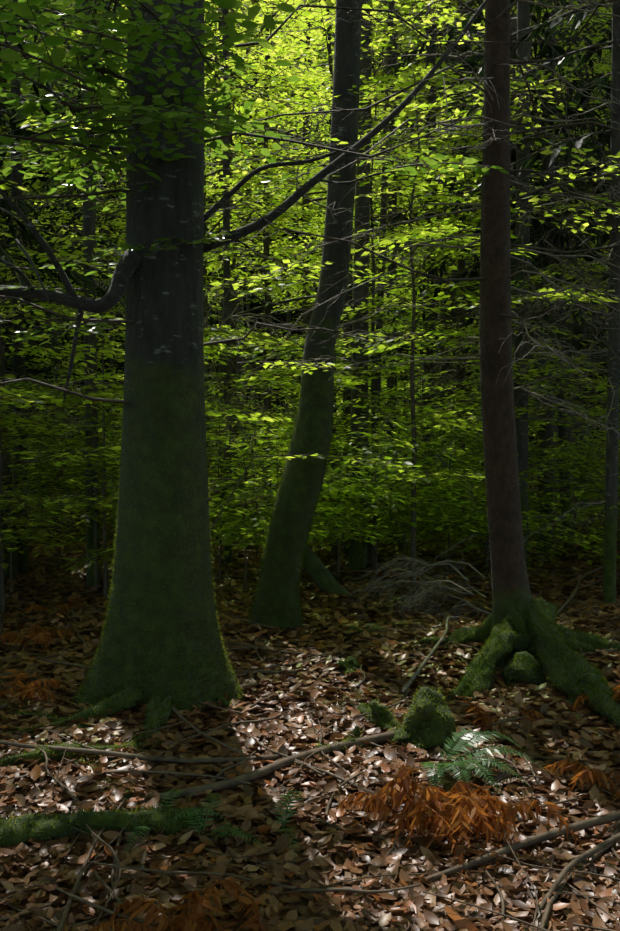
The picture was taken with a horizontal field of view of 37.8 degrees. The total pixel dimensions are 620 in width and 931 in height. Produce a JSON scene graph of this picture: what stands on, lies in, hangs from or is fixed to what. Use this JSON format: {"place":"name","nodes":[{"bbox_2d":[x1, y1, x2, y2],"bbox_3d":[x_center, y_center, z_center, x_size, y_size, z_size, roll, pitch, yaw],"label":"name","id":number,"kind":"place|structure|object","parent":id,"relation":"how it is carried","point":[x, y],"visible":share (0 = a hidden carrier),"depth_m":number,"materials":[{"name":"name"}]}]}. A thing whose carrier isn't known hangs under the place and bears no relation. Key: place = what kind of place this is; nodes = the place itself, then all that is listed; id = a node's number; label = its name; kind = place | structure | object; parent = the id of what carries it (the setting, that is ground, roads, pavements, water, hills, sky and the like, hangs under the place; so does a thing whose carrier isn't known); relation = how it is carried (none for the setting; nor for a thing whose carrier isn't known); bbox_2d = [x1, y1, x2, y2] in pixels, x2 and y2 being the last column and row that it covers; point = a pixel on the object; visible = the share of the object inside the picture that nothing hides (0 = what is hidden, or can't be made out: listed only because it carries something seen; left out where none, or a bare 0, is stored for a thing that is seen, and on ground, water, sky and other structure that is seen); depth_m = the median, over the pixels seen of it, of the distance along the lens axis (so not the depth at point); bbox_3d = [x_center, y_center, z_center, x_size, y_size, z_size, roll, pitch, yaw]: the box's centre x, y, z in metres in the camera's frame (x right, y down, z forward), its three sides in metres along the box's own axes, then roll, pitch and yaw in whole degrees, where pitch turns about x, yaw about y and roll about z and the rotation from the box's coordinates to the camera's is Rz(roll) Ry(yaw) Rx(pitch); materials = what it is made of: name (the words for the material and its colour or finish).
{"place":"outdoors","nodes":[
{"label":"outdoors","id":0,"kind":"place"},
{"bbox_2d":[0,0,609,218],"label":"canopy foliage","id":1,"kind":"object","parent":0,"point":[52,181],"visible":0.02,"depth_m":43.91,"materials":[{"name":"green plant"}]},
{"bbox_2d":[0,446,619,930],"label":"ground","id":2,"kind":"structure","parent":0,"point":[112,536],"depth_m":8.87,"materials":[{"name":"brown plant"}]},
{"bbox_2d":[74,0,243,715],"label":"tree trunk","id":3,"kind":"object","parent":2,"relation":"on","point":[164,412],"visible":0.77,"depth_m":4.67,"materials":[{"name":"green plant"}]},
{"bbox_2d":[0,0,488,402],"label":"tree branches","id":4,"kind":"object","parent":3,"relation":"attached to","point":[129,262],"visible":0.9,"depth_m":4.58,"materials":[{"name":"brown plant"}]},
{"bbox_2d":[248,0,361,630],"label":"leaning trunk","id":5,"kind":"object","parent":2,"relation":"on","point":[346,74],"visible":0.77,"depth_m":6.47,"materials":[{"name":"wood"}]},
{"bbox_2d":[0,0,619,634],"bbox_3d":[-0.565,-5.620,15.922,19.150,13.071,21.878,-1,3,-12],"label":"foliage","id":6,"kind":"object","parent":2,"relation":"on","point":[420,476],"depth_m":8.58,"materials":[{"name":"green plant"}]},
{"bbox_2d":[0,0,619,602],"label":"background tree trunks","id":7,"kind":"object","parent":2,"relation":"on","point":[356,554],"visible":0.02,"depth_m":9.01,"materials":[{"name":"brown plant"}]},
{"bbox_2d":[0,0,619,585],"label":"dead spruce branches","id":8,"kind":"object","parent":2,"relation":"on","point":[546,276],"visible":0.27,"depth_m":7.77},
{"bbox_2d":[0,0,508,344],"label":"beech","id":9,"kind":"object","parent":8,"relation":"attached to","point":[60,57],"depth_m":4.13,"materials":[{"name":"green plant"}]},
{"bbox_2d":[0,0,619,473],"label":"spruce bough","id":10,"kind":"object","parent":8,"relation":"on","point":[78,278],"depth_m":8.88,"materials":[{"name":"green plant"}]},
{"bbox_2d":[0,0,619,403],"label":"bare twigs","id":11,"kind":"object","parent":10,"relation":"attached to","point":[552,184],"visible":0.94,"depth_m":4.87,"materials":[{"name":"grey wood"}]},
{"bbox_2d":[0,535,619,930],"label":"fallen branches","id":12,"kind":"object","parent":2,"relation":"on","point":[594,853],"visible":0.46,"depth_m":3.72,"materials":[{"name":"brown wood"}]},
{"bbox_2d":[0,598,619,848],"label":"mossy roots and stumps","id":13,"kind":"object","parent":2,"relation":"on","point":[60,827],"visible":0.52,"depth_m":4.52,"materials":[{"name":"green plant"}]},
{"bbox_2d":[0,567,619,930],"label":"dead fern","id":14,"kind":"object","parent":2,"relation":"on","point":[447,814],"visible":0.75,"depth_m":3.26,"materials":[{"name":"orange plant"}]},
{"bbox_2d":[0,340,619,844],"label":"moss tufts","id":15,"kind":"object","parent":2,"relation":"on","point":[412,706],"visible":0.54,"depth_m":4.75,"materials":[{"name":"green plant"}]},
{"bbox_2d":[0,0,619,447],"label":"distant forest wall","id":16,"kind":"structure","parent":2,"relation":"on","point":[280,316],"depth_m":60.88,"materials":[{"name":"green plant"}]},
{"bbox_2d":[1,233,619,569],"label":"dead spruce skirts","id":17,"kind":"object","parent":2,"relation":"on","point":[218,400],"visible":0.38,"depth_m":8.58,"materials":[{"name":"plant"}]},
{"bbox_2d":[232,501,407,603],"bbox_3d":[0.657,0.765,9.015,1.648,0.918,2.761,2,3,39],"label":"fallen log","id":18,"kind":"object","parent":2,"relation":"on","point":[319,572],"visible":0.19,"depth_m":7.88,"materials":[{"name":"green plant"}]},
{"bbox_2d":[124,623,547,866],"bbox_3d":[0.657,1.192,5.130,1.407,0.160,4.669,1,3,16],"label":"green fern","id":19,"kind":"object","parent":2,"relation":"on","point":[460,742],"depth_m":3.69,"materials":[{"name":"green plant"}]},
{"bbox_2d":[344,555,491,694],"bbox_3d":[0.832,1.128,6.388,1.150,0.764,2.836,0,3,-1],"label":"dead brush pile","id":20,"kind":"object","parent":2,"relation":"on","point":[409,573],"visible":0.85,"depth_m":7.03,"materials":[{"name":"wood"}]},
{"bbox_2d":[479,0,531,628],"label":"tree trunk","id":21,"kind":"object","parent":2,"relation":"on","point":[510,583],"visible":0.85,"depth_m":5.62,"materials":[{"name":"brown plant"}]}
]}

